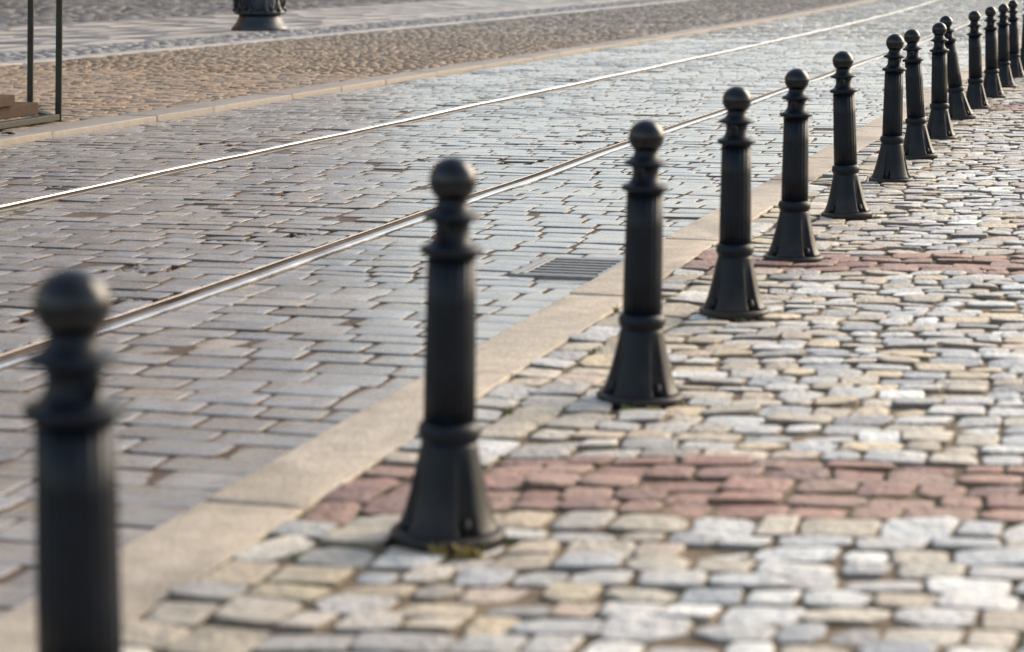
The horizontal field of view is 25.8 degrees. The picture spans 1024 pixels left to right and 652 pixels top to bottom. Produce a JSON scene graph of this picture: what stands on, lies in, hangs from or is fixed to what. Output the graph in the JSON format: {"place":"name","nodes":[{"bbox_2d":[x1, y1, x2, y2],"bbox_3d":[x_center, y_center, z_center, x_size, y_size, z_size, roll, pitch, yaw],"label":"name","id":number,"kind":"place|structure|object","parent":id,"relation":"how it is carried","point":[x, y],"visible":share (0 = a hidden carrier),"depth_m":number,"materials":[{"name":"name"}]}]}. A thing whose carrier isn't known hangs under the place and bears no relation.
{"place":"outdoors","nodes":[
{"label":"outdoors","id":0,"kind":"place"},
{"bbox_2d":[0,0,674,62],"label":"square","id":1,"kind":"structure","parent":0,"point":[13,12],"depth_m":38.57,"materials":[{"name":"grey stone"}]},
{"bbox_2d":[0,0,685,64],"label":"flagstones","id":2,"kind":"object","parent":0,"point":[13,38],"visible":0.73,"depth_m":33.07,"materials":[{"name":"grey stone"}]},
{"bbox_2d":[231,0,288,30],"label":"street lamp","id":3,"kind":"object","parent":2,"relation":"on","point":[259,15],"visible":0.99,"depth_m":29.61,"materials":[{"name":"black metal"}]},
{"bbox_2d":[0,0,856,131],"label":"pavement","id":4,"kind":"structure","parent":0,"point":[99,87],"depth_m":21.54,"materials":[{"name":"stone"}]},
{"bbox_2d":[0,0,62,128],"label":"frame stand","id":5,"kind":"object","parent":4,"relation":"on","point":[44,117],"visible":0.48,"depth_m":12.95,"materials":[{"name":"black metal"}]},
{"bbox_2d":[0,102,37,119],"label":"ballast slab","id":6,"kind":"object","parent":5,"relation":"on","point":[19,109],"depth_m":12.63,"materials":[{"name":"brown concrete"}]},
{"bbox_2d":[0,94,14,107],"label":"ballast slab","id":7,"kind":"object","parent":6,"relation":"on","point":[6,100],"depth_m":12.42,"materials":[{"name":"beige concrete"}]},
{"bbox_2d":[0,0,1023,615],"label":"road","id":8,"kind":"structure","parent":0,"point":[200,474],"depth_m":8.44,"materials":[{"name":"grey stone"}]},
{"bbox_2d":[0,0,939,211],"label":"tram rail","id":9,"kind":"object","parent":8,"relation":"on","point":[92,186],"visible":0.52,"depth_m":12.12,"materials":[{"name":"metal"}]},
{"bbox_2d":[0,0,1009,369],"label":"tram rail","id":10,"kind":"object","parent":8,"relation":"on","point":[178,300],"visible":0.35,"depth_m":7.29,"materials":[{"name":"metal"}]},
{"bbox_2d":[509,256,623,280],"bbox_3d":[0.192,-0.142,7.013,0.330,0.095,0.450,3,10,16],"label":"drain grate","id":11,"kind":"object","parent":8,"relation":"in","point":[566,268],"visible":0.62,"depth_m":6.97,"materials":[{"name":"metal"}]},
{"bbox_2d":[122,48,1023,651],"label":"pavement","id":12,"kind":"structure","parent":0,"point":[786,574],"depth_m":3.97,"materials":[{"name":"beige stone"}]},
{"bbox_2d":[22,267,126,651],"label":"bollard","id":13,"kind":"object","parent":12,"relation":"on","point":[74,411],"visible":1,"depth_m":2.28,"materials":[{"name":"black metal"}]},
{"bbox_2d":[390,156,505,557],"bbox_3d":[-0.098,0.045,3.563,0.187,0.632,0.187,-4,10,-26],"label":"bollard","id":14,"kind":"object","parent":12,"relation":"on","point":[448,502],"visible":1,"depth_m":3.54,"materials":[{"name":"black metal"}]},
{"bbox_2d":[596,119,683,409],"bbox_3d":[0.278,-0.130,4.736,0.187,0.613,0.187,-4,11,-29],"label":"bollard","id":15,"kind":"object","parent":12,"relation":"on","point":[640,375],"visible":1,"depth_m":4.71,"materials":[{"name":"black metal"}]},
{"bbox_2d":[699,86,769,321],"bbox_3d":[0.587,-0.322,5.882,0.187,0.616,0.187,-6,11,-34],"label":"bollard","id":16,"kind":"object","parent":12,"relation":"on","point":[734,294],"visible":0.98,"depth_m":5.85,"materials":[{"name":"black metal"}]},
{"bbox_2d":[763,68,823,263],"bbox_3d":[0.877,-0.493,6.939,0.187,0.610,0.187,-5,11,-30],"label":"bollard","id":17,"kind":"object","parent":12,"relation":"on","point":[793,240],"visible":1,"depth_m":6.91,"materials":[{"name":"black metal"}]},
{"bbox_2d":[821,51,872,220],"bbox_3d":[1.208,-0.691,8.132,0.187,0.615,0.187,-9,11,-35],"label":"bollard","id":18,"kind":"object","parent":12,"relation":"on","point":[846,200],"visible":1,"depth_m":8.10,"materials":[{"name":"black metal"}]},
{"bbox_2d":[868,33,912,183],"bbox_3d":[1.599,-0.908,9.404,0.187,0.635,0.187,4,10,23],"label":"bollard","id":19,"kind":"object","parent":12,"relation":"on","point":[891,165],"visible":0.98,"depth_m":9.38,"materials":[{"name":"black metal"}]},
{"bbox_2d":[902,29,937,159],"bbox_3d":[1.897,-1.088,10.546,0.187,0.620,0.187,-10,11,-33],"label":"bollard","id":20,"kind":"object","parent":12,"relation":"on","point":[917,144],"visible":0.97,"depth_m":10.52,"materials":[{"name":"black metal"}]},
{"bbox_2d":[927,22,957,139],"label":"bollard","id":21,"kind":"object","parent":12,"relation":"on","point":[939,125],"visible":0.98,"depth_m":11.64,"materials":[{"name":"black metal"}]},
{"bbox_2d":[939,15,975,120],"bbox_3d":[2.589,-1.511,13.157,0.187,0.629,0.187,-16,11,-32],"label":"bollard","id":22,"kind":"object","parent":12,"relation":"on","point":[959,108],"visible":0.72,"depth_m":13.13,"materials":[{"name":"black metal"}]},
{"bbox_2d":[966,10,990,109],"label":"bollard","id":23,"kind":"object","parent":12,"relation":"on","point":[976,96],"visible":0.98,"depth_m":14.09,"materials":[{"name":"black metal"}]},
{"bbox_2d":[983,6,1005,98],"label":"bollard","id":24,"kind":"object","parent":12,"relation":"on","point":[992,86],"visible":0.95,"depth_m":15.20,"materials":[{"name":"black metal"}]},
{"bbox_2d":[996,4,1015,88],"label":"bollard","id":25,"kind":"object","parent":12,"relation":"on","point":[1004,73],"visible":0.88,"depth_m":16.41,"materials":[{"name":"black metal"}]},
{"bbox_2d":[1007,0,1023,77],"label":"bollard","id":26,"kind":"object","parent":12,"relation":"on","point":[1015,62],"visible":0.84,"depth_m":17.65,"materials":[{"name":"black metal"}]},
{"bbox_2d":[1020,9,1023,70],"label":"bollard","id":27,"kind":"object","parent":12,"relation":"on","point":[1022,52],"visible":0.52,"depth_m":18.88,"materials":[{"name":"black metal"}]},
{"bbox_2d":[125,84,1021,632],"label":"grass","id":28,"kind":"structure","parent":0,"point":[467,552],"depth_m":3.96,"materials":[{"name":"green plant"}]},
{"label":"ground","id":29,"kind":"structure","parent":0,"visible":0},
{"bbox_2d":[0,0,874,146],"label":"kerb","id":30,"kind":"structure","parent":29,"relation":"on","point":[26,135],"depth_m":16.20,"materials":[{"name":"stone"}]},
{"bbox_2d":[0,35,1021,651],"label":"kerb","id":31,"kind":"structure","parent":29,"relation":"on","point":[212,533],"depth_m":4.20,"materials":[{"name":"stone"}]}
]}

